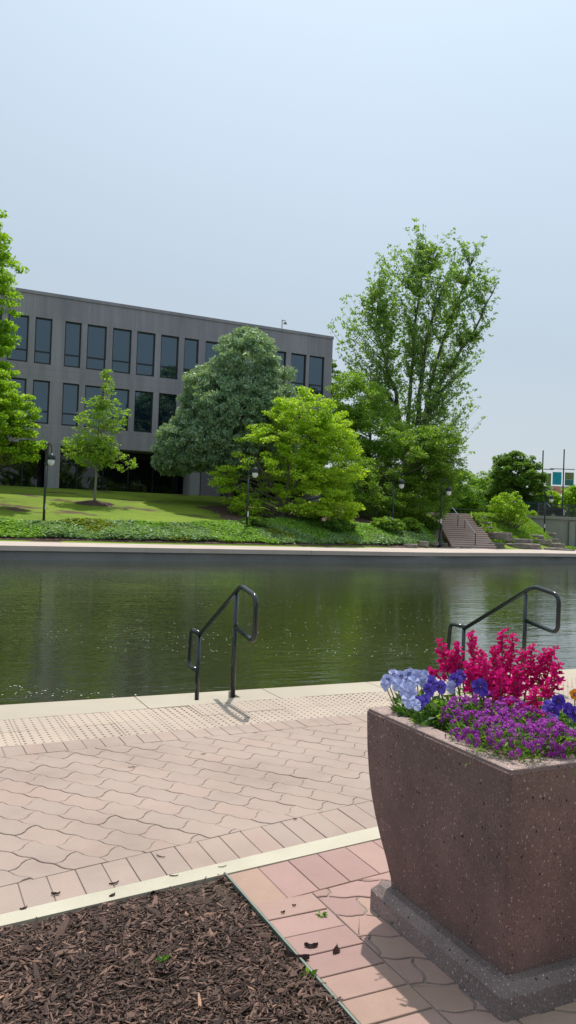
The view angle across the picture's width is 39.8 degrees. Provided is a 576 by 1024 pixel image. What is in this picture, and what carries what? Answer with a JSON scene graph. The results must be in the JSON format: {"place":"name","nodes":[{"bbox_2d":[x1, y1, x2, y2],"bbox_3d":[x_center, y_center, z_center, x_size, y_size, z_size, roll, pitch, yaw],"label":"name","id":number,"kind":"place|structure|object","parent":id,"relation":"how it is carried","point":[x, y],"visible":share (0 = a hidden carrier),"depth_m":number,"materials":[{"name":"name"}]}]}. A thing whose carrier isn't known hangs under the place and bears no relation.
{"place":"outdoors","nodes":[
{"label":"outdoors","id":0,"kind":"place"},
{"bbox_2d":[0,873,354,1023],"bbox_3d":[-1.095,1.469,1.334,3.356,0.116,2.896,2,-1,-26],"label":"bark mulch","id":1,"kind":"object","parent":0,"point":[130,914],"visible":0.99,"depth_m":2.60,"materials":[{"name":"brown wood"}]},
{"bbox_2d":[224,872,359,1023],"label":"bed edging","id":2,"kind":"object","parent":1,"relation":"on","point":[264,919],"visible":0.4,"depth_m":2.86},
{"bbox_2d":[0,485,547,549],"bbox_3d":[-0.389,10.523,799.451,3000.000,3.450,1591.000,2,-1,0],"label":"lawn slope","id":3,"kind":"structure","parent":0,"point":[20,502],"depth_m":46.86,"materials":[{"name":"green plant"}]},
{"bbox_2d":[0,209,29,423],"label":"deciduous tree","id":4,"kind":"object","parent":3,"relation":"on","point":[6,327],"visible":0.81,"depth_m":47.18,"materials":[{"name":"green plant"}]},
{"bbox_2d":[0,368,47,472],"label":"maple tree","id":5,"kind":"object","parent":3,"relation":"on","point":[11,401],"visible":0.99,"depth_m":41.82,"materials":[{"name":"green plant"}]},
{"bbox_2d":[42,442,54,520],"bbox_3d":[-11.971,-1.037,39.538,0.480,4.837,0.944,2,-1,12],"label":"street lamp","id":6,"kind":"object","parent":3,"relation":"on","point":[51,459],"visible":0.84,"depth_m":39.28,"materials":[{"name":"grey metal"}]},
{"bbox_2d":[74,500,114,506],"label":"mulch mound","id":7,"kind":"object","parent":3,"relation":"on","point":[96,503],"visible":1,"depth_m":46.88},
{"bbox_2d":[59,362,137,499],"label":"young tree","id":8,"kind":"object","parent":3,"relation":"on","point":[99,448],"visible":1,"depth_m":47.23,"materials":[{"name":"green plant"}]},
{"bbox_2d":[0,287,333,501],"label":"office building","id":9,"kind":"structure","parent":3,"relation":"on","point":[65,350],"depth_m":57.50,"materials":[{"name":"grey concrete"}]},
{"bbox_2d":[6,377,25,418],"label":"window","id":10,"kind":"structure","parent":9,"relation":"in","point":[22,390],"depth_m":54.32,"materials":[{"name":"blue glass"}]},
{"bbox_2d":[7,315,28,361],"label":"window","id":11,"kind":"structure","parent":9,"relation":"in","point":[20,353],"depth_m":54.30,"materials":[{"name":"blue glass"}]},
{"bbox_2d":[31,380,49,423],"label":"window","id":12,"kind":"structure","parent":9,"relation":"in","point":[41,389],"depth_m":54.94,"materials":[{"name":"blue glass"}]},
{"bbox_2d":[34,317,51,364],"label":"window","id":13,"kind":"structure","parent":9,"relation":"in","point":[43,327],"depth_m":54.94,"materials":[{"name":"blue glass"}]},
{"bbox_2d":[61,383,78,426],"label":"window","id":14,"kind":"structure","parent":9,"relation":"in","point":[70,397],"depth_m":55.75,"materials":[{"name":"blue glass"}]},
{"bbox_2d":[64,322,81,367],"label":"window","id":15,"kind":"structure","parent":9,"relation":"in","point":[72,348],"depth_m":55.82,"materials":[{"name":"blue glass"}]},
{"bbox_2d":[84,385,103,427],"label":"window","id":16,"kind":"structure","parent":9,"relation":"in","point":[90,391],"depth_m":56.41,"materials":[{"name":"blue glass"}]},
{"bbox_2d":[86,325,106,370],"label":"window","id":17,"kind":"structure","parent":9,"relation":"in","point":[96,335],"depth_m":56.55,"materials":[{"name":"blue glass"}]},
{"bbox_2d":[110,388,128,430],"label":"window","id":18,"kind":"structure","parent":9,"relation":"in","point":[122,395],"depth_m":57.34,"materials":[{"name":"blue glass"}]},
{"bbox_2d":[112,328,130,373],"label":"window","id":19,"kind":"structure","parent":9,"relation":"in","point":[121,348],"depth_m":57.33,"materials":[{"name":"blue glass"}]},
{"bbox_2d":[134,391,152,432],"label":"window","id":20,"kind":"structure","parent":9,"relation":"in","point":[143,400],"depth_m":58.05,"materials":[{"name":"black glass"}]},
{"bbox_2d":[136,331,154,376],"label":"window","id":21,"kind":"structure","parent":9,"relation":"in","point":[145,341],"depth_m":58.10,"materials":[{"name":"blue glass"}]},
{"bbox_2d":[158,393,175,432],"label":"window","id":22,"kind":"structure","parent":9,"relation":"in","point":[167,402],"depth_m":58.80,"materials":[{"name":"black glass"}]},
{"bbox_2d":[160,335,178,378],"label":"window","id":23,"kind":"structure","parent":9,"relation":"in","point":[169,344],"depth_m":58.88,"materials":[{"name":"blue glass"}]},
{"bbox_2d":[183,338,198,379],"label":"window","id":24,"kind":"structure","parent":9,"relation":"in","point":[191,345],"depth_m":59.60,"materials":[{"name":"blue glass"}]},
{"bbox_2d":[205,341,218,366],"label":"window","id":25,"kind":"structure","parent":9,"relation":"in","point":[210,352],"depth_m":60.27,"materials":[{"name":"clear glass"}]},
{"bbox_2d":[290,353,305,393],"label":"window","id":26,"kind":"structure","parent":9,"relation":"in","point":[298,361],"depth_m":63.56,"materials":[{"name":"clear glass"}]},
{"bbox_2d":[309,356,323,395],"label":"window","id":27,"kind":"structure","parent":9,"relation":"in","point":[316,364],"depth_m":64.24,"materials":[{"name":"clear glass"}]},
{"bbox_2d":[57,517,356,544],"bbox_3d":[-2.288,0.962,45.133,38.962,1.494,5.932,3,-1,-40],"label":"variegated bed","id":28,"kind":"object","parent":3,"relation":"on","point":[90,524],"visible":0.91,"depth_m":39.76,"materials":[{"name":"green plant"}]},
{"bbox_2d":[0,536,436,546],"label":"planting edge soil","id":29,"kind":"structure","parent":3,"relation":"on","point":[142,540],"depth_m":39.93,"materials":[{"name":"brown soil"}]},
{"bbox_2d":[0,517,437,544],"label":"ground cover","id":30,"kind":"object","parent":29,"relation":"on","point":[229,531],"visible":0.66,"depth_m":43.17,"materials":[{"name":"green plant"}]},
{"bbox_2d":[150,325,301,506],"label":"linden tree","id":31,"kind":"object","parent":3,"relation":"on","point":[220,399],"visible":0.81,"depth_m":51.09,"materials":[{"name":"green plant"}]},
{"bbox_2d":[246,457,258,526],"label":"street lamp","id":32,"kind":"object","parent":3,"relation":"on","point":[255,471],"visible":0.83,"depth_m":44.18,"materials":[{"name":"grey metal"}]},
{"bbox_2d":[239,513,271,526],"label":"shrub","id":33,"kind":"object","parent":3,"relation":"on","point":[259,521],"visible":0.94,"depth_m":44.41,"materials":[{"name":"green plant"}]},
{"bbox_2d":[206,385,369,521],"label":"japanese maple","id":34,"kind":"object","parent":3,"relation":"on","point":[309,459],"visible":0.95,"depth_m":48.30,"materials":[{"name":"green plant"}]},
{"bbox_2d":[330,359,344,478],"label":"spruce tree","id":35,"kind":"object","parent":3,"relation":"on","point":[334,365],"visible":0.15,"depth_m":67.92,"materials":[{"name":"green plant"}]},
{"bbox_2d":[321,518,357,531],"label":"shrub","id":36,"kind":"object","parent":3,"relation":"on","point":[342,524],"visible":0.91,"depth_m":47.90,"materials":[{"name":"green plant"}]},
{"bbox_2d":[314,368,426,504],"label":"maple tree","id":37,"kind":"object","parent":3,"relation":"on","point":[365,415],"visible":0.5,"depth_m":59.90,"materials":[{"name":"green plant"}]},
{"bbox_2d":[371,516,405,530],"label":"shrub","id":38,"kind":"object","parent":3,"relation":"on","point":[384,522],"visible":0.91,"depth_m":50.88,"materials":[{"name":"green plant"}]},
{"bbox_2d":[332,423,467,523],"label":"maple tree","id":39,"kind":"object","parent":3,"relation":"on","point":[432,459],"visible":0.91,"depth_m":55.69,"materials":[{"name":"green plant"}]},
{"bbox_2d":[401,517,424,531],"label":"shrub","id":40,"kind":"object","parent":3,"relation":"on","point":[413,524],"visible":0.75,"depth_m":52.56,"materials":[{"name":"green plant"}]},
{"bbox_2d":[326,218,500,509],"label":"elm tree","id":41,"kind":"object","parent":3,"relation":"on","point":[421,268],"visible":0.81,"depth_m":65.52,"materials":[{"name":"green plant"}]},
{"bbox_2d":[430,512,495,548],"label":"stone steps","id":42,"kind":"structure","parent":3,"relation":"on","point":[455,535],"depth_m":58.80,"materials":[{"name":"stone"}]},
{"bbox_2d":[448,470,485,513],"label":"background tree","id":43,"kind":"object","parent":3,"relation":"on","point":[471,494],"visible":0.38,"depth_m":102.59,"materials":[{"name":"green plant"}]},
{"bbox_2d":[473,470,497,512],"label":"background tree","id":44,"kind":"object","parent":3,"relation":"on","point":[483,483],"visible":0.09,"depth_m":111.74,"materials":[{"name":"green plant"}]},
{"bbox_2d":[488,532,512,542],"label":"stone slab","id":45,"kind":"structure","parent":3,"relation":"on","point":[506,536],"depth_m":58.47,"materials":[{"name":"grey stone"}]},
{"bbox_2d":[485,491,536,528],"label":"shrub","id":46,"kind":"object","parent":3,"relation":"on","point":[514,508],"visible":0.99,"depth_m":62.17,"materials":[{"name":"green plant"}]},
{"bbox_2d":[480,450,551,512],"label":"round tree","id":47,"kind":"object","parent":3,"relation":"on","point":[503,478],"visible":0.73,"depth_m":82.97,"materials":[{"name":"green plant"}]},
{"bbox_2d":[469,512,575,549],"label":"bank grass","id":48,"kind":"structure","parent":3,"relation":"on","point":[526,530],"depth_m":62.34,"materials":[{"name":"green plant"}]},
{"bbox_2d":[505,543,541,549],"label":"stone slab","id":49,"kind":"structure","parent":3,"relation":"on","point":[527,546],"depth_m":57.98,"materials":[{"name":"grey stone"}]},
{"bbox_2d":[527,515,575,546],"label":"bridge wall","id":50,"kind":"structure","parent":3,"relation":"on","point":[562,528],"depth_m":73.65,"materials":[{"name":"concrete"}]},
{"bbox_2d":[538,502,575,516],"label":"bridge railing","id":51,"kind":"object","parent":50,"relation":"on","point":[565,510],"visible":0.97,"depth_m":74.08,"materials":[{"name":"black metal"}]},
{"bbox_2d":[550,449,574,503],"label":"banner pole","id":52,"kind":"object","parent":3,"relation":"on","point":[569,479],"visible":0.94,"depth_m":92.06,"materials":[{"name":"metal"}]},
{"bbox_2d":[558,484,575,516],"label":"background tree","id":53,"kind":"object","parent":3,"relation":"on","point":[569,496],"visible":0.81,"depth_m":95.17,"materials":[{"name":"green plant"}]},
{"bbox_2d":[0,560,575,704],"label":"river water","id":54,"kind":"structure","parent":0,"point":[56,633],"depth_m":15.15,"materials":[{"name":"green liquid"}]},
{"bbox_2d":[0,697,575,913],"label":"brick pavement","id":55,"kind":"structure","parent":0,"point":[40,849],"depth_m":4.23,"materials":[{"name":"brick"}]},
{"bbox_2d":[0,551,575,562],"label":"quay wall","id":56,"kind":"structure","parent":0,"point":[137,555],"depth_m":36.82,"materials":[{"name":"grey concrete"}]},
{"bbox_2d":[0,545,575,556],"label":"quay coping","id":57,"kind":"object","parent":56,"relation":"on","point":[152,550],"visible":0.97,"depth_m":36.51,"materials":[{"name":"beige concrete"}]},
{"bbox_2d":[0,558,575,562],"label":"quay footing","id":58,"kind":"object","parent":56,"relation":"attached to","point":[262,561],"visible":0.37,"depth_m":36.24,"materials":[{"name":"grey concrete"}]},
{"bbox_2d":[0,541,575,552],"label":"walkway","id":59,"kind":"structure","parent":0,"point":[459,549],"depth_m":40.65,"materials":[{"name":"beige concrete"}]},
{"bbox_2d":[0,0,575,501],"label":"sky","id":60,"kind":"structure","parent":0,"point":[245,161],"materials":[{"name":"blue"}]},
{"bbox_2d":[2,709,575,1023],"bbox_3d":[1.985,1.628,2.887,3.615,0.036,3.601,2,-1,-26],"label":"red brick paving","id":61,"kind":"structure","parent":0,"point":[362,987],"depth_m":2.86,"materials":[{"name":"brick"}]},
{"bbox_2d":[0,826,380,929],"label":"concrete band","id":62,"kind":"object","parent":61,"relation":"on","point":[188,878],"visible":0.16,"depth_m":3.31,"materials":[{"name":"beige concrete"}]},
{"bbox_2d":[0,678,575,747],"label":"tactile paving","id":63,"kind":"structure","parent":61,"relation":"on","point":[38,730],"depth_m":6.01,"materials":[{"name":"beige concrete"}]},
{"bbox_2d":[367,695,575,1021],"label":"planter","id":64,"kind":"object","parent":61,"relation":"on","point":[474,897],"visible":0.77,"depth_m":2.57,"materials":[{"name":"concrete"}]},
{"bbox_2d":[380,669,444,717],"bbox_3d":[0.499,0.738,3.085,0.237,0.234,0.257,2,-1,38],"label":"pansy plant","id":65,"kind":"object","parent":64,"relation":"in","point":[394,677],"visible":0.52,"depth_m":3.08,"materials":[{"name":"green leaf"},{"name":"lightblue petal"}]},
{"bbox_2d":[394,668,442,719],"bbox_3d":[0.515,0.739,3.057,0.244,0.265,0.243,2,-1,0],"label":"pansy plant","id":66,"kind":"object","parent":64,"relation":"in","point":[415,678],"visible":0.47,"depth_m":3.06,"materials":[{"name":"blue plant"}]},
{"bbox_2d":[399,683,468,732],"bbox_3d":[0.557,0.745,2.953,0.255,0.207,0.251,2,-1,33],"label":"pansy plant","id":67,"kind":"object","parent":64,"relation":"in","point":[410,699],"visible":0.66,"depth_m":2.91,"materials":[{"name":"blue plant"}]},
{"bbox_2d":[411,675,463,728],"bbox_3d":[0.557,0.729,2.973,0.235,0.234,0.242,2,-1,23],"label":"pansy plant","id":68,"kind":"object","parent":64,"relation":"in","point":[432,685],"visible":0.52,"depth_m":2.97,"materials":[{"name":"blue plant"}]},
{"bbox_2d":[435,638,467,700],"bbox_3d":[0.668,0.681,3.159,0.180,0.357,0.151,2,-1,0],"label":"snapdragon","id":69,"kind":"object","parent":64,"relation":"on","point":[442,653],"visible":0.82,"depth_m":3.17,"materials":[{"name":"pink plant"}]},
{"bbox_2d":[429,669,474,719],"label":"pansy plant","id":70,"kind":"object","parent":64,"relation":"on","point":[457,678],"visible":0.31,"depth_m":3.01,"materials":[{"name":"blue plant"}]},
{"bbox_2d":[436,695,485,731],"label":"alyssum plant","id":71,"kind":"object","parent":64,"relation":"in","point":[448,704],"visible":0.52,"depth_m":2.87,"materials":[{"name":"purple plant"}]},
{"bbox_2d":[443,649,478,699],"bbox_3d":[0.705,0.698,3.144,0.147,0.312,0.148,2,-1,38],"label":"snapdragon","id":72,"kind":"object","parent":64,"relation":"on","point":[448,669],"visible":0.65,"depth_m":3.14,"materials":[{"name":"pink plant"}]},
{"bbox_2d":[452,641,476,699],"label":"snapdragon","id":73,"kind":"object","parent":64,"relation":"in","point":[457,655],"visible":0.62,"depth_m":3.11,"materials":[{"name":"pink plant"}]},
{"bbox_2d":[462,660,478,713],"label":"snapdragon","id":74,"kind":"object","parent":64,"relation":"on","point":[470,674],"visible":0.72,"depth_m":2.99,"materials":[{"name":"pink plant"}]},
{"bbox_2d":[445,710,496,747],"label":"alyssum plant","id":75,"kind":"object","parent":64,"relation":"in","point":[463,735],"visible":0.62,"depth_m":2.70,"materials":[{"name":"purple plant"}]},
{"bbox_2d":[447,678,498,740],"bbox_3d":[0.686,0.723,2.833,0.231,0.258,0.229,3,-1,-39],"label":"pansy plant","id":76,"kind":"object","parent":64,"relation":"in","point":[479,685],"visible":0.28,"depth_m":2.83,"materials":[{"name":"blue plant"}]},
{"bbox_2d":[465,630,482,707],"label":"snapdragon","id":77,"kind":"object","parent":64,"relation":"on","point":[472,644],"visible":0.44,"depth_m":3.14,"materials":[{"name":"pink plant"}]},
{"bbox_2d":[458,691,511,728],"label":"alyssum plant","id":78,"kind":"object","parent":64,"relation":"in","point":[486,702],"visible":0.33,"depth_m":2.83,"materials":[{"name":"purple plant"}]},
{"bbox_2d":[474,648,498,706],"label":"snapdragon","id":79,"kind":"object","parent":64,"relation":"in","point":[479,658],"visible":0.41,"depth_m":3.04,"materials":[{"name":"pink plant"}]},
{"bbox_2d":[478,656,502,705],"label":"snapdragon","id":80,"kind":"object","parent":64,"relation":"on","point":[486,667],"visible":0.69,"depth_m":2.96,"materials":[{"name":"pink plant"}]},
{"bbox_2d":[467,705,516,743],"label":"alyssum plant","id":81,"kind":"object","parent":64,"relation":"in","point":[506,714],"visible":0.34,"depth_m":2.72,"materials":[{"name":"purple plant"}]},
{"bbox_2d":[485,644,504,706],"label":"snapdragon","id":82,"kind":"object","parent":64,"relation":"on","point":[493,652],"visible":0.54,"depth_m":3.01,"materials":[{"name":"pink plant"}]},
{"bbox_2d":[464,715,527,764],"bbox_3d":[0.688,0.768,2.610,0.245,0.200,0.259,2,-1,0],"label":"alyssum plant","id":83,"kind":"object","parent":64,"relation":"in","point":[482,730],"visible":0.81,"depth_m":2.58,"materials":[{"name":"purple plant"}]},
{"bbox_2d":[491,628,514,705],"bbox_3d":[0.825,0.653,3.094,0.149,0.409,0.147,3,-1,-41],"label":"snapdragon","id":84,"kind":"object","parent":64,"relation":"on","point":[502,646],"visible":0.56,"depth_m":3.09,"materials":[{"name":"pink plant"}]},
{"bbox_2d":[491,668,516,724],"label":"snapdragon","id":85,"kind":"object","parent":64,"relation":"on","point":[499,689],"visible":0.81,"depth_m":2.87,"materials":[{"name":"pink plant"}]},
{"bbox_2d":[495,632,519,709],"bbox_3d":[0.855,0.666,3.102,0.136,0.396,0.160,2,-1,34],"label":"snapdragon","id":86,"kind":"object","parent":64,"relation":"on","point":[511,657],"visible":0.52,"depth_m":3.11,"materials":[{"name":"pink plant"}]},
{"bbox_2d":[495,664,524,713],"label":"snapdragon","id":87,"kind":"object","parent":64,"relation":"on","point":[513,687],"visible":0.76,"depth_m":2.94,"materials":[{"name":"pink plant"}]},
{"bbox_2d":[488,696,536,740],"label":"alyssum plant","id":88,"kind":"object","parent":64,"relation":"in","point":[512,708],"visible":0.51,"depth_m":2.79,"materials":[{"name":"purple plant"}]},
{"bbox_2d":[483,720,550,784],"bbox_3d":[0.733,0.772,2.556,0.242,0.203,0.246,2,-1,0],"label":"alyssum plant","id":89,"kind":"object","parent":64,"relation":"in","point":[538,740],"visible":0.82,"depth_m":2.52,"materials":[{"name":"purple plant"}]},
{"bbox_2d":[503,647,537,719],"bbox_3d":[0.861,0.685,2.981,0.178,0.349,0.117,2,-1,17],"label":"snapdragon","id":90,"kind":"object","parent":64,"relation":"on","point":[521,657],"visible":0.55,"depth_m":2.99,"materials":[{"name":"pink plant"}]},
{"bbox_2d":[515,642,538,706],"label":"snapdragon","id":91,"kind":"object","parent":64,"relation":"on","point":[531,664],"visible":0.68,"depth_m":3.06,"materials":[{"name":"pink plant"}]},
{"bbox_2d":[516,685,543,722],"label":"snapdragon","id":92,"kind":"object","parent":64,"relation":"on","point":[532,696],"visible":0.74,"depth_m":2.84,"materials":[{"name":"pink plant"}]},
{"bbox_2d":[506,705,562,752],"bbox_3d":[0.835,0.765,2.691,0.239,0.220,0.246,2,-1,0],"label":"alyssum plant","id":93,"kind":"object","parent":64,"relation":"in","point":[522,716],"visible":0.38,"depth_m":2.69,"materials":[{"name":"purple plant"}]},
{"bbox_2d":[526,647,550,715],"bbox_3d":[0.940,0.690,3.050,0.157,0.342,0.128,3,-1,-43],"label":"snapdragon","id":94,"kind":"object","parent":64,"relation":"on","point":[540,662],"visible":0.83,"depth_m":3.04,"materials":[{"name":"pink plant"}]},
{"bbox_2d":[525,661,565,718],"bbox_3d":[0.938,0.705,2.939,0.164,0.310,0.158,2,-1,0],"label":"snapdragon","id":95,"kind":"object","parent":64,"relation":"on","point":[552,681],"visible":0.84,"depth_m":2.94,"materials":[{"name":"pink plant"}]},
{"bbox_2d":[534,645,559,718],"bbox_3d":[0.964,0.684,3.045,0.151,0.357,0.134,2,-1,0],"label":"snapdragon","id":96,"kind":"object","parent":64,"relation":"on","point":[551,656],"visible":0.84,"depth_m":3.04,"materials":[{"name":"pink plant"}]},
{"bbox_2d":[520,717,575,757],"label":"alyssum plant","id":97,"kind":"object","parent":64,"relation":"in","point":[566,743],"visible":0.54,"depth_m":2.58,"materials":[{"name":"purple plant"}]},
{"bbox_2d":[536,724,575,779],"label":"alyssum plant","id":98,"kind":"object","parent":64,"relation":"in","point":[560,748],"visible":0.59,"depth_m":2.56,"materials":[{"name":"purple plant"}]},
{"bbox_2d":[541,694,575,743],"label":"pansy plant","id":99,"kind":"object","parent":64,"relation":"on","point":[554,706],"visible":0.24,"depth_m":2.79,"materials":[{"name":"blue plant"}]},
{"bbox_2d":[553,702,575,752],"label":"pansy plant","id":100,"kind":"object","parent":64,"relation":"on","point":[569,709],"visible":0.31,"depth_m":2.70,"materials":[{"name":"blue plant"}]},
{"bbox_2d":[207,506,421,547],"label":"shaded bare soil","id":101,"kind":"structure","parent":0,"point":[235,517],"depth_m":48.78,"materials":[{"name":"brown soil"}]},
{"bbox_2d":[326,509,454,547],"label":"shaded bare soil","id":102,"kind":"structure","parent":0,"point":[361,518],"depth_m":55.20,"materials":[{"name":"brown soil"}]},
{"bbox_2d":[438,479,451,545],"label":"street lamp","id":103,"kind":"object","parent":102,"relation":"on","point":[448,493],"visible":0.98,"depth_m":53.34,"materials":[{"name":"grey metal"}]},
{"bbox_2d":[516,501,565,516],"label":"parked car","id":104,"kind":"object","parent":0,"point":[555,511],"visible":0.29,"depth_m":78.18,"materials":[{"name":"black metal"}]},
{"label":"near quay wall","id":105,"kind":"structure","parent":0,"visible":0},
{"bbox_2d":[183,691,228,699],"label":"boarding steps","id":106,"kind":"structure","parent":105,"relation":"attached to","point":[213,695],"depth_m":7.93,"materials":[{"name":"beige concrete"}]},
{"bbox_2d":[187,585,258,699],"bbox_3d":[-0.626,1.240,7.159,0.043,1.266,1.826,2,-1,-23],"label":"river handrail","id":107,"kind":"object","parent":106,"relation":"on","point":[234,595],"visible":0.98,"depth_m":6.76,"materials":[{"name":"black metal"}]},
{"bbox_2d":[0,669,575,719],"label":"kerb","id":108,"kind":"structure","parent":105,"relation":"on","point":[29,710],"depth_m":6.54,"materials":[{"name":"beige concrete"}]},
{"bbox_2d":[446,585,560,673],"bbox_3d":[2.222,1.362,8.425,0.043,1.266,1.826,2,-1,-23],"label":"river handrail","id":109,"kind":"object","parent":108,"relation":"on","point":[526,621],"visible":0.85,"depth_m":8.03,"materials":[{"name":"black metal"}]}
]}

